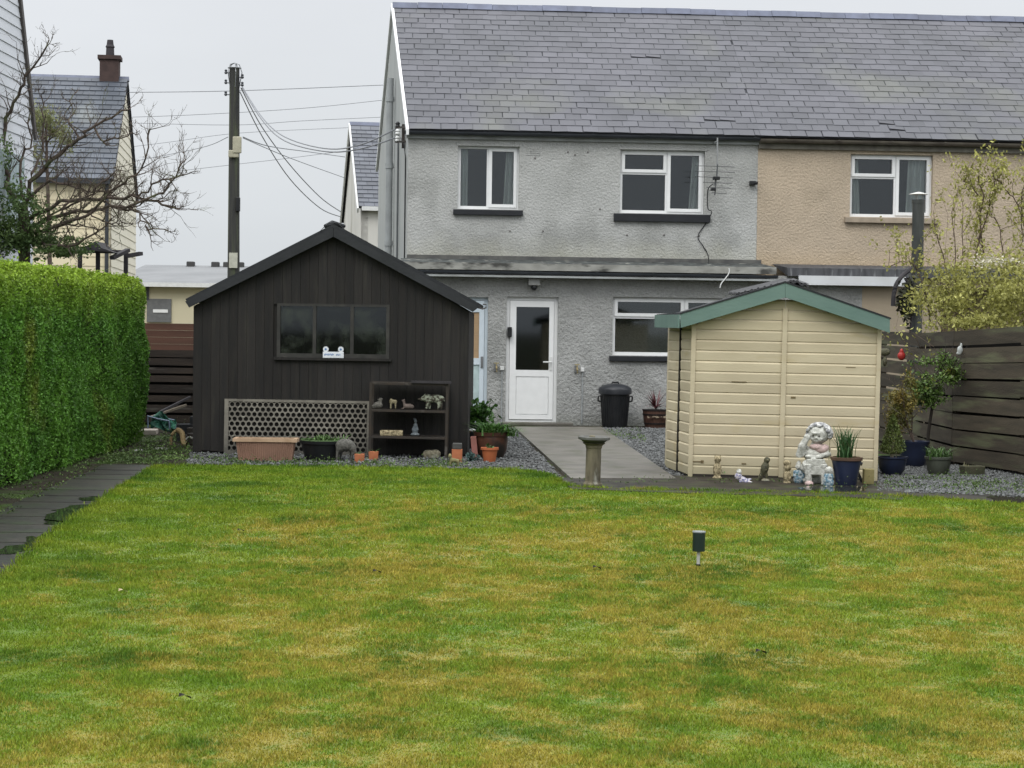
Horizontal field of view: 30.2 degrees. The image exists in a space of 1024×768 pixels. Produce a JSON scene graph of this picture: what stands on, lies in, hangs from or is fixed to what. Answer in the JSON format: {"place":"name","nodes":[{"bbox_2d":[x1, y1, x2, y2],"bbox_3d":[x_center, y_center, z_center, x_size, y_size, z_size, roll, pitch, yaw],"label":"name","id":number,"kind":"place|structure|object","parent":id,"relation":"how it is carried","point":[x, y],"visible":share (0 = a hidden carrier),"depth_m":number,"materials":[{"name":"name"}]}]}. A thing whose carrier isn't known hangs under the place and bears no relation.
{"place":"outdoors","nodes":[
{"label":"outdoors","id":0,"kind":"place"},
{"bbox_2d":[0,0,37,264],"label":"boarded house","id":1,"kind":"structure","parent":0,"point":[12,21],"depth_m":26.67,"materials":[{"name":"white wood"}]},
{"bbox_2d":[0,149,24,241],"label":"window","id":2,"kind":"structure","parent":1,"relation":"in","point":[16,169],"depth_m":26.37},
{"bbox_2d":[0,464,149,579],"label":"garden path","id":3,"kind":"structure","parent":0,"point":[18,525],"depth_m":16.51,"materials":[{"name":"grey concrete"}]},
{"bbox_2d":[0,543,36,553],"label":"puddle","id":4,"kind":"object","parent":3,"relation":"on","point":[11,549],"visible":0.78,"depth_m":13.11,"materials":[{"name":"liquid"}]},
{"bbox_2d":[24,533,45,543],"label":"puddle","id":5,"kind":"object","parent":3,"relation":"on","point":[29,539],"visible":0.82,"depth_m":13.67,"materials":[{"name":"liquid"}]},
{"bbox_2d":[44,504,93,529],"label":"puddle","id":6,"kind":"object","parent":3,"relation":"on","point":[54,518],"visible":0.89,"depth_m":15.44,"materials":[{"name":"liquid"}]},
{"bbox_2d":[79,496,100,500],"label":"puddle","id":7,"kind":"object","parent":3,"relation":"on","point":[91,498],"visible":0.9,"depth_m":16.85,"materials":[{"name":"liquid"}]},
{"bbox_2d":[31,40,138,287],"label":"detached house","id":8,"kind":"structure","parent":0,"point":[112,79],"depth_m":46.94,"materials":[{"name":"tile"}]},
{"bbox_2d":[143,429,157,434],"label":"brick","id":9,"kind":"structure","parent":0,"point":[151,431],"depth_m":26.45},
{"bbox_2d":[147,411,176,432],"bbox_3d":[-4.988,0.552,27.120,0.405,0.332,0.252,1,2,0],"label":"bag","id":10,"kind":"object","parent":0,"point":[161,420],"visible":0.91,"depth_m":27.05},
{"bbox_2d":[134,127,347,146],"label":"overhead wire","id":11,"kind":"object","parent":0,"point":[244,132],"visible":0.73,"depth_m":75.72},
{"bbox_2d":[172,153,326,171],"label":"overhead wire","id":12,"kind":"object","parent":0,"point":[251,162],"visible":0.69,"depth_m":79.75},
{"bbox_2d":[130,85,379,92],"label":"overhead wire","id":13,"kind":"object","parent":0,"point":[264,89],"visible":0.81,"depth_m":69.69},
{"bbox_2d":[143,117,378,124],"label":"overhead wire","id":14,"kind":"object","parent":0,"point":[269,123],"visible":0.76,"depth_m":73.72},
{"bbox_2d":[143,100,381,116],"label":"overhead wire","id":15,"kind":"object","parent":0,"point":[267,110],"visible":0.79,"depth_m":71.71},
{"bbox_2d":[339,122,379,246],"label":"detached house","id":16,"kind":"structure","parent":0,"point":[359,210],"depth_m":56.97,"materials":[{"name":"plastic"}]},
{"bbox_2d":[380,430,402,435],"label":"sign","id":17,"kind":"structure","parent":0,"point":[391,432],"depth_m":22.43,"materials":[{"name":"beige stone"}]},
{"bbox_2d":[0,425,952,510],"bbox_3d":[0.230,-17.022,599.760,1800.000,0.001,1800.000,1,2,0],"label":"ground","id":18,"kind":"structure","parent":0,"point":[16,489],"depth_m":20.66,"materials":[{"name":"grey concrete"}]},
{"bbox_2d":[33,71,81,265],"bbox_3d":[-8.031,-2.461,32.872,1.249,5.868,1.006,1,2,14],"label":"young tree","id":19,"kind":"object","parent":18,"relation":"on","point":[49,118],"visible":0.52,"depth_m":32.88,"materials":[{"name":"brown plant"}]},
{"bbox_2d":[0,250,150,486],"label":"hedge","id":20,"kind":"object","parent":18,"relation":"on","point":[74,366],"visible":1,"depth_m":20.31,"materials":[{"name":"green plant"}]},
{"bbox_2d":[0,24,211,267],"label":"bare tree","id":21,"kind":"object","parent":18,"relation":"on","point":[22,238],"visible":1,"depth_m":25.47,"materials":[{"name":"brown plant"}]},
{"bbox_2d":[76,242,142,275],"bbox_3d":[-6.357,-0.819,29.892,1.193,2.811,0.800,1,2,0],"label":"pergola","id":22,"kind":"object","parent":18,"relation":"on","point":[115,253],"visible":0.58,"depth_m":29.80,"materials":[{"name":"brown wood"}]},
{"bbox_2d":[137,323,193,424],"bbox_3d":[-5.197,-0.146,28.997,1.648,1.552,0.170,1,2,0],"label":"back fence","id":23,"kind":"object","parent":18,"relation":"on","point":[170,358],"visible":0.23,"depth_m":28.98,"materials":[{"name":"brown wood"}]},
{"bbox_2d":[150,404,186,417],"bbox_3d":[-5.081,0.398,28.128,0.030,0.167,1.059,1,2,19],"label":"timber pole","id":24,"kind":"object","parent":18,"relation":"on","point":[175,408],"visible":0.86,"depth_m":28.26,"materials":[{"name":"wood"}]},
{"bbox_2d":[160,396,190,411],"bbox_3d":[-4.975,0.301,28.075,0.030,0.209,1.132,1,2,13],"label":"timber pole","id":25,"kind":"object","parent":18,"relation":"on","point":[176,403],"visible":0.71,"depth_m":28.07,"materials":[{"name":"grey wood"}]},
{"bbox_2d":[169,416,192,446],"bbox_3d":[-4.194,0.611,24.639,0.472,0.343,1.331,1,2,0],"label":"hose","id":26,"kind":"object","parent":18,"relation":"on","point":[183,430],"visible":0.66,"depth_m":24.48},
{"bbox_2d":[135,261,248,337],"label":"bungalow","id":27,"kind":"object","parent":18,"relation":"on","point":[169,289],"visible":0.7,"depth_m":59.97,"materials":[{"name":"plastic"}]},
{"bbox_2d":[147,299,170,321],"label":"window","id":28,"kind":"structure","parent":27,"relation":"in","point":[158,310],"depth_m":59.90,"materials":[{"name":"grey glass"}]},
{"bbox_2d":[224,62,243,277],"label":"telegraph pole","id":29,"kind":"object","parent":18,"relation":"on","point":[235,139],"visible":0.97,"depth_m":43.76,"materials":[{"name":"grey wood"}]},
{"bbox_2d":[138,137,227,160],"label":"overhead wire","id":30,"kind":"object","parent":29,"relation":"attached to","point":[188,150],"visible":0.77,"depth_m":76.28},
{"bbox_2d":[240,92,340,216],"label":"overhead wire","id":31,"kind":"object","parent":29,"relation":"attached to","point":[278,162],"visible":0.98,"depth_m":48.51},
{"bbox_2d":[241,88,340,211],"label":"overhead wire","id":32,"kind":"object","parent":29,"relation":"attached to","point":[282,155],"visible":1,"depth_m":48.77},
{"bbox_2d":[243,137,343,156],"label":"overhead wire","id":33,"kind":"object","parent":29,"relation":"attached to","point":[289,149],"visible":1,"depth_m":48.49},
{"bbox_2d":[243,138,343,177],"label":"overhead wire","id":34,"kind":"object","parent":29,"relation":"attached to","point":[290,158],"visible":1,"depth_m":46.77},
{"bbox_2d":[242,88,394,152],"bbox_3d":[-4.326,-5.433,37.966,0.506,2.390,12.378,0,2,-20],"label":"overhead wire","id":35,"kind":"object","parent":29,"relation":"attached to","point":[315,149],"visible":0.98,"depth_m":35.48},
{"bbox_2d":[242,86,395,149],"bbox_3d":[-4.322,-5.488,37.962,0.516,2.373,12.384,0,2,-20],"label":"overhead wire","id":36,"kind":"object","parent":29,"relation":"attached to","point":[315,146],"visible":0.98,"depth_m":35.12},
{"bbox_2d":[185,220,482,455],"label":"timber shed","id":37,"kind":"structure","parent":18,"relation":"on","point":[271,327],"depth_m":22.80,"materials":[{"name":"wood"}]},
{"bbox_2d":[274,303,391,360],"bbox_3d":[-2.145,-0.620,22.788,1.409,0.677,0.080,1,2,0],"label":"window","id":38,"kind":"structure","parent":37,"relation":"in","point":[303,330],"depth_m":22.81,"materials":[{"name":"black glass"}]},
{"bbox_2d":[323,346,343,357],"bbox_3d":[-2.142,-0.381,22.773,0.250,0.139,0.022,1,2,0],"label":"ornamental plaque","id":39,"kind":"object","parent":37,"relation":"on","point":[339,354],"visible":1,"depth_m":22.77,"materials":[{"name":"white ceramic"}]},
{"bbox_2d":[0,419,1023,514],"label":"weeds","id":40,"kind":"object","parent":18,"relation":"on","point":[126,459],"visible":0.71,"depth_m":21.25,"materials":[{"name":"green plant"}]},
{"bbox_2d":[186,426,1023,495],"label":"gravel","id":41,"kind":"structure","parent":18,"relation":"on","point":[659,443],"depth_m":21.54,"materials":[{"name":"grey gravel"}]},
{"bbox_2d":[233,437,298,461],"bbox_3d":[-2.815,0.751,21.750,0.730,0.272,0.280,1,2,0],"label":"trough planter","id":42,"kind":"object","parent":41,"relation":"on","point":[279,448],"visible":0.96,"depth_m":21.63,"materials":[{"name":"plastic"}]},
{"bbox_2d":[224,399,368,455],"bbox_3d":[-2.572,0.525,22.799,1.760,0.667,0.026,1,0,0],"label":"plastic trellis","id":43,"kind":"object","parent":41,"relation":"on","point":[227,412],"visible":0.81,"depth_m":22.79,"materials":[{"name":"beige plastic"}]},
{"bbox_2d":[298,434,349,461],"bbox_3d":[-2.167,0.734,21.989,0.730,0.309,0.550,0,2,-27],"label":"potted plant","id":44,"kind":"object","parent":41,"relation":"on","point":[319,446],"visible":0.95,"depth_m":21.78,"materials":[{"name":"black plant"}]},
{"bbox_2d":[336,439,356,461],"bbox_3d":[-1.899,0.762,21.760,0.245,0.274,0.133,1,2,0],"label":"hog ornament","id":45,"kind":"object","parent":41,"relation":"on","point":[343,445],"visible":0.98,"depth_m":21.72,"materials":[{"name":"grey stone"}]},
{"bbox_2d":[354,452,364,462],"bbox_3d":[-1.745,0.831,21.723,0.117,0.143,0.126,1,2,0],"label":"terracotta pot","id":46,"kind":"object","parent":41,"relation":"on","point":[358,456],"visible":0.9,"depth_m":21.66,"materials":[{"name":"orange ceramic"}]},
{"bbox_2d":[369,448,380,460],"bbox_3d":[-1.601,0.822,22.146,0.144,0.139,0.170,1,2,0],"label":"terracotta pot","id":47,"kind":"object","parent":41,"relation":"on","point":[373,454],"visible":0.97,"depth_m":22.09,"materials":[{"name":"orange ceramic"}]},
{"bbox_2d":[368,381,450,458],"bbox_3d":[-1.206,0.430,22.545,0.960,0.953,0.400,1,2,0],"label":"wooden shelf unit","id":48,"kind":"object","parent":41,"relation":"on","point":[445,437],"visible":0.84,"depth_m":22.38,"materials":[{"name":"brown wood"}]},
{"bbox_2d":[372,398,382,408],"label":"duck ornament","id":49,"kind":"object","parent":48,"relation":"on","point":[378,404],"visible":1,"depth_m":22.49,"materials":[{"name":"grey stone"}]},
{"bbox_2d":[389,399,396,408],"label":"calf ornament","id":50,"kind":"object","parent":48,"relation":"on","point":[392,401],"visible":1,"depth_m":22.49,"materials":[{"name":"beige metal"}]},
{"bbox_2d":[401,399,413,408],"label":"deer ornament","id":51,"kind":"object","parent":48,"relation":"on","point":[408,406],"visible":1,"depth_m":22.49,"materials":[{"name":"ceramic"}]},
{"bbox_2d":[410,418,419,435],"bbox_3d":[-1.148,0.510,22.517,0.112,0.212,0.092,1,2,0],"label":"figurine","id":52,"kind":"object","parent":48,"relation":"on","point":[415,429],"visible":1,"depth_m":22.49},
{"bbox_2d":[418,394,444,409],"bbox_3d":[-0.955,0.209,22.508,0.324,0.188,0.087,1,2,0],"label":"boar ornament","id":53,"kind":"object","parent":48,"relation":"on","point":[428,399],"visible":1,"depth_m":22.48,"materials":[{"name":"beige stone"}]},
{"bbox_2d":[423,449,440,458],"bbox_3d":[-0.952,0.830,22.527,0.215,0.109,0.113,1,2,0],"label":"rough stone","id":54,"kind":"object","parent":41,"relation":"on","point":[434,452],"visible":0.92,"depth_m":22.48,"materials":[{"name":"grey stone"}]},
{"bbox_2d":[448,454,458,466],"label":"ornament","id":55,"kind":"object","parent":41,"relation":"on","point":[452,460],"visible":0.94,"depth_m":21.21,"materials":[{"name":"beige stone"}]},
{"bbox_2d":[452,443,462,461],"bbox_3d":[-0.631,0.797,21.840,0.120,0.235,0.120,1,2,0],"label":"terracotta pot","id":56,"kind":"object","parent":41,"relation":"on","point":[457,449],"visible":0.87,"depth_m":21.78,"materials":[{"name":"orange ceramic"}]},
{"bbox_2d":[466,451,480,461],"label":"potted plant","id":57,"kind":"object","parent":41,"relation":"on","point":[471,456],"visible":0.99,"depth_m":22.09,"materials":[{"name":"plant"}]},
{"bbox_2d":[470,436,477,457],"bbox_3d":[-0.448,0.758,22.610,0.070,0.270,0.100,-5,2,0],"label":"brick edging","id":58,"kind":"object","parent":41,"relation":"on","point":[474,444],"visible":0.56,"depth_m":22.56,"materials":[{"name":"red brick"}]},
{"bbox_2d":[470,398,501,447],"bbox_3d":[-0.529,0.501,24.236,0.825,0.680,0.475,1,2,0],"label":"potted plant","id":59,"kind":"object","parent":41,"relation":"on","point":[481,412],"visible":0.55,"depth_m":24.16,"materials":[{"name":"green plant"}]},
{"bbox_2d":[481,443,498,461],"bbox_3d":[-0.261,0.797,22.149,0.208,0.224,0.210,1,2,0],"label":"terracotta pot","id":60,"kind":"object","parent":41,"relation":"on","point":[489,453],"visible":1,"depth_m":22.08,"materials":[{"name":"ceramic"}]},
{"bbox_2d":[471,421,530,458],"bbox_3d":[-0.168,0.673,22.749,1.001,0.438,0.917,1,2,21],"label":"potted plant","id":61,"kind":"object","parent":41,"relation":"on","point":[494,435],"visible":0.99,"depth_m":22.60,"materials":[{"name":"brown plant"}]},
{"bbox_2d":[902,337,966,449],"bbox_3d":[4.994,0.207,22.324,0.908,1.536,0.555,0,2,-19],"label":"climbing shrub","id":62,"kind":"object","parent":41,"relation":"on","point":[932,391],"visible":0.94,"depth_m":22.26,"materials":[{"name":"green plant"}]},
{"bbox_2d":[959,464,984,474],"bbox_3d":[5.087,0.938,21.005,0.248,0.159,0.159,0,2,-12],"label":"stone trough","id":63,"kind":"object","parent":41,"relation":"on","point":[976,469],"visible":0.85,"depth_m":20.94,"materials":[{"name":"grey stone"}]},
{"bbox_2d":[597,381,632,427],"bbox_3d":[1.631,0.324,30.109,0.564,0.728,0.529,1,2,-3],"label":"dustbin","id":64,"kind":"object","parent":18,"relation":"on","point":[614,400],"visible":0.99,"depth_m":29.93,"materials":[{"name":"black plastic"}]},
{"bbox_2d":[376,2,861,425],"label":"terraced house","id":65,"kind":"structure","parent":18,"relation":"on","point":[560,151],"depth_m":31.66,"materials":[{"name":"paint"}]},
{"bbox_2d":[395,122,405,147],"bbox_3d":[-1.824,-4.186,31.865,0.273,0.440,0.290,1,2,-4],"label":"wire bracket","id":66,"kind":"object","parent":65,"relation":"attached to","point":[397,130],"visible":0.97,"depth_m":31.93,"materials":[{"name":"metal"}]},
{"bbox_2d":[460,297,487,421],"bbox_3d":[-0.728,-0.389,30.459,0.663,2.007,0.110,1,2,-3],"label":"door","id":67,"kind":"structure","parent":65,"relation":"in","point":[480,320],"depth_m":30.45,"materials":[{"name":"white paint"}]},
{"bbox_2d":[453,146,522,215],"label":"window","id":68,"kind":"structure","parent":65,"relation":"in","point":[488,177],"depth_m":31.71,"materials":[{"name":"white plastic"}]},
{"bbox_2d":[494,363,503,421],"bbox_3d":[-0.213,0.137,30.344,0.160,0.957,0.137,1,2,-3],"label":"outdoor tap","id":69,"kind":"object","parent":65,"relation":"attached to","point":[496,367],"visible":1,"depth_m":30.38,"materials":[{"name":"gold metal"}]},
{"bbox_2d":[528,278,539,289],"bbox_3d":[0.351,-1.588,30.311,0.190,0.190,0.160,1,2,-4],"label":"security light","id":70,"kind":"object","parent":65,"relation":"attached to","point":[534,282],"visible":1,"depth_m":30.23,"materials":[{"name":"grey plastic"}]},
{"bbox_2d":[502,297,572,425],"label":"door","id":71,"kind":"structure","parent":65,"relation":"in","point":[532,322],"depth_m":30.51,"materials":[{"name":"white plastic"}]},
{"bbox_2d":[574,364,583,422],"bbox_3d":[1.078,0.156,30.423,0.160,0.949,0.137,1,2,-4],"label":"outdoor tap","id":72,"kind":"object","parent":65,"relation":"attached to","point":[576,369],"visible":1,"depth_m":30.46,"materials":[{"name":"grey metal"}]},
{"bbox_2d":[613,150,709,222],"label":"window","id":73,"kind":"structure","parent":65,"relation":"in","point":[663,183],"depth_m":33.33,"materials":[{"name":"white plastic"}]},
{"bbox_2d":[609,297,721,361],"bbox_3d":[2.494,-0.877,30.594,1.871,1.030,0.220,1,2,-3],"label":"window","id":74,"kind":"structure","parent":65,"relation":"in","point":[638,356],"depth_m":30.59,"materials":[{"name":"white plastic"}]},
{"bbox_2d":[698,184,712,262],"bbox_3d":[3.251,-2.640,31.609,0.170,1.376,0.319,0,2,-31],"label":"aerial cable","id":75,"kind":"object","parent":65,"relation":"on","point":[705,223],"visible":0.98,"depth_m":31.70,"materials":[{"name":"black plastic"}]},
{"bbox_2d":[695,138,734,194],"bbox_3d":[3.325,-3.584,31.431,0.660,0.948,0.500,1,2,-3],"label":"tv aerial","id":76,"kind":"object","parent":65,"relation":"attached to","point":[716,177],"visible":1,"depth_m":31.23,"materials":[{"name":"metal"}]},
{"bbox_2d":[640,389,665,427],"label":"potted plant","id":77,"kind":"object","parent":18,"relation":"on","point":[654,418],"visible":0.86,"depth_m":30.00,"materials":[{"name":"brown plant"}]},
{"bbox_2d":[631,429,685,475],"bbox_3d":[2.316,0.851,25.031,1.882,0.001,9.469,1,2,0],"label":"gravel bed","id":78,"kind":"object","parent":18,"relation":"on","point":[655,451],"depth_m":24.34,"materials":[{"name":"grey gravel"}]},
{"bbox_2d":[561,475,904,499],"bbox_3d":[2.147,1.039,19.125,3.544,0.050,2.161,1,2,12],"label":"paving strip","id":79,"kind":"object","parent":18,"relation":"on","point":[700,482],"visible":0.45,"depth_m":18.99,"materials":[{"name":"concrete"}]},
{"bbox_2d":[578,435,609,485],"bbox_3d":[0.809,0.766,18.894,0.318,0.518,0.318,2,2,0],"label":"bird bath","id":80,"kind":"object","parent":79,"relation":"on","point":[593,444],"visible":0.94,"depth_m":18.82,"materials":[{"name":"grey stone"}]},
{"bbox_2d":[712,455,721,477],"bbox_3d":[2.158,0.877,19.976,0.101,0.274,0.082,1,2,0],"label":"owl ornament","id":81,"kind":"object","parent":79,"relation":"on","point":[717,469],"visible":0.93,"depth_m":19.95,"materials":[{"name":"beige stone"}]},
{"bbox_2d":[735,469,751,481],"bbox_3d":[2.379,0.951,19.506,0.187,0.157,0.075,1,2,0],"label":"gnome ornament","id":82,"kind":"object","parent":79,"relation":"on","point":[739,477],"visible":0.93,"depth_m":19.48,"materials":[{"name":"white ceramic"}]},
{"bbox_2d":[757,457,769,480],"bbox_3d":[2.611,0.893,19.728,0.137,0.273,0.079,1,2,0],"label":"hawk ornament","id":83,"kind":"object","parent":79,"relation":"on","point":[764,467],"visible":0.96,"depth_m":19.71,"materials":[{"name":"stone"}]},
{"bbox_2d":[783,460,791,482],"bbox_3d":[2.817,0.909,19.457,0.089,0.260,0.075,1,2,0],"label":"rabbit ornament","id":84,"kind":"object","parent":79,"relation":"on","point":[787,473],"visible":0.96,"depth_m":19.43,"materials":[{"name":"beige stone"}]},
{"bbox_2d":[793,460,804,482],"bbox_3d":[2.936,0.906,19.452,0.125,0.246,0.085,1,2,0],"label":"gnome ornament","id":85,"kind":"object","parent":79,"relation":"on","point":[799,477],"visible":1,"depth_m":19.42,"materials":[{"name":"blue ceramic"}]},
{"bbox_2d":[796,422,832,484],"bbox_3d":[3.090,0.713,19.402,0.381,0.653,0.332,1,2,0],"label":"child statue","id":86,"kind":"object","parent":79,"relation":"on","point":[815,453],"visible":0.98,"depth_m":19.34,"materials":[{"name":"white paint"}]},
{"bbox_2d":[822,466,833,486],"bbox_3d":[3.178,0.940,19.090,0.113,0.223,0.101,1,2,0],"label":"gnome ornament","id":87,"kind":"object","parent":79,"relation":"on","point":[828,480],"visible":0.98,"depth_m":19.07,"materials":[{"name":"blue ceramic"}]},
{"bbox_2d":[799,486,866,491],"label":"puddle","id":88,"kind":"object","parent":79,"relation":"on","point":[843,488],"visible":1,"depth_m":18.81,"materials":[{"name":"liquid"}]},
{"bbox_2d":[828,426,878,485],"bbox_3d":[3.464,0.726,19.282,0.675,0.645,0.566,0,2,-10],"label":"potted plant","id":89,"kind":"object","parent":79,"relation":"on","point":[845,463],"visible":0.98,"depth_m":19.22,"materials":[{"name":"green plant"}]},
{"bbox_2d":[862,468,873,483],"bbox_3d":[3.654,0.958,19.491,0.105,0.175,0.100,2,2,0],"label":"timber block","id":90,"kind":"object","parent":79,"relation":"on","point":[867,476],"depth_m":19.44,"materials":[{"name":"beige wood"}]},
{"bbox_2d":[654,278,890,480],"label":"garden shed","id":91,"kind":"structure","parent":18,"relation":"on","point":[750,390],"depth_m":20.08,"materials":[{"name":"beige paint"}]},
{"bbox_2d":[723,10,1023,428],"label":"terraced house","id":92,"kind":"structure","parent":18,"relation":"on","point":[864,120],"depth_m":32.12,"materials":[{"name":"stone"}]},
{"bbox_2d":[844,154,937,223],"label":"window","id":93,"kind":"structure","parent":92,"relation":"in","point":[880,185],"depth_m":32.13,"materials":[{"name":"white plastic"}]},
{"bbox_2d":[891,267,919,433],"bbox_3d":[6.076,-0.521,29.169,0.384,2.596,0.527,2,2,37],"label":"wall ivy","id":94,"kind":"object","parent":18,"relation":"on","point":[898,298],"depth_m":29.05,"materials":[{"name":"plant"}]},
{"bbox_2d":[908,192,927,433],"bbox_3d":[6.250,-1.097,29.378,0.286,3.737,0.286,1,2,0],"label":"stove flue","id":95,"kind":"object","parent":18,"relation":"on","point":[917,220],"visible":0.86,"depth_m":29.27,"materials":[{"name":"grey metal"}]},
{"bbox_2d":[863,139,1023,361],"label":"flowering bush","id":96,"kind":"object","parent":18,"relation":"on","point":[1002,296],"visible":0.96,"depth_m":24.71,"materials":[{"name":"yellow plant"}]},
{"bbox_2d":[879,326,1023,474],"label":"board fence","id":97,"kind":"object","parent":18,"relation":"on","point":[978,418],"visible":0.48,"depth_m":22.09,"materials":[{"name":"brown wood"}]},
{"bbox_2d":[898,349,904,359],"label":"bird ornament","id":98,"kind":"object","parent":97,"relation":"attached to","point":[901,354],"visible":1,"depth_m":24.87,"materials":[{"name":"red ceramic"}]},
{"bbox_2d":[956,343,962,354],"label":"bird ornament","id":99,"kind":"object","parent":97,"relation":"attached to","point":[959,350],"visible":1,"depth_m":22.34,"materials":[{"name":"white ceramic"}]},
{"bbox_2d":[906,490,1020,503],"bbox_3d":[4.470,1.084,18.242,1.533,0.001,1.468,1,2,16],"label":"paving strip","id":100,"kind":"object","parent":18,"relation":"on","point":[973,496],"visible":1,"depth_m":18.36,"materials":[{"name":"concrete"}]},
{"bbox_2d":[987,495,1023,502],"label":"puddle","id":101,"kind":"object","parent":100,"relation":"on","point":[1016,499],"visible":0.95,"depth_m":18.07,"materials":[{"name":"liquid"}]},
{"bbox_2d":[0,461,1023,767],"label":"lawn","id":102,"kind":"structure","parent":0,"point":[438,736],"depth_m":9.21,"materials":[{"name":"green plant"}]},
{"bbox_2d":[692,530,705,565],"bbox_3d":[1.239,1.101,12.618,0.090,0.249,0.078,1,2,-4],"label":"solar light","id":103,"kind":"object","parent":102,"relation":"on","point":[698,545],"visible":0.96,"depth_m":12.59,"materials":[{"name":"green plastic"}]},
{"bbox_2d":[23,0,1023,268],"label":"sky","id":104,"kind":"structure","parent":0,"point":[167,48],"materials":[{"name":"grey"}]},
{"bbox_2d":[516,427,675,478],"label":"concrete path","id":105,"kind":"structure","parent":0,"point":[562,450],"depth_m":23.30,"materials":[{"name":"grey concrete"}]},
{"bbox_2d":[881,345,889,365],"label":"hanging ornament","id":106,"kind":"object","parent":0,"point":[885,351],"visible":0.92,"depth_m":23.48,"materials":[{"name":"grey metal"}]},
{"label":"gravel bed","id":107,"kind":"structure","parent":0,"visible":0},
{"bbox_2d":[878,414,907,474],"bbox_3d":[4.175,0.667,20.841,0.338,0.686,0.338,1,2,0],"label":"potted plant","id":108,"kind":"object","parent":107,"relation":"on","point":[891,463],"visible":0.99,"depth_m":20.77,"materials":[{"name":"green plant"}]},
{"bbox_2d":[881,356,934,466],"bbox_3d":[4.599,0.313,22.229,0.645,1.319,0.591,1,2,0],"label":"potted plant","id":109,"kind":"object","parent":107,"relation":"on","point":[914,452],"visible":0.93,"depth_m":22.10,"materials":[{"name":"green plant"}]},
{"bbox_2d":[923,446,957,473],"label":"potted plant","id":110,"kind":"object","parent":107,"relation":"on","point":[938,461],"visible":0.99,"depth_m":20.92,"materials":[{"name":"grey plant"}]}
]}

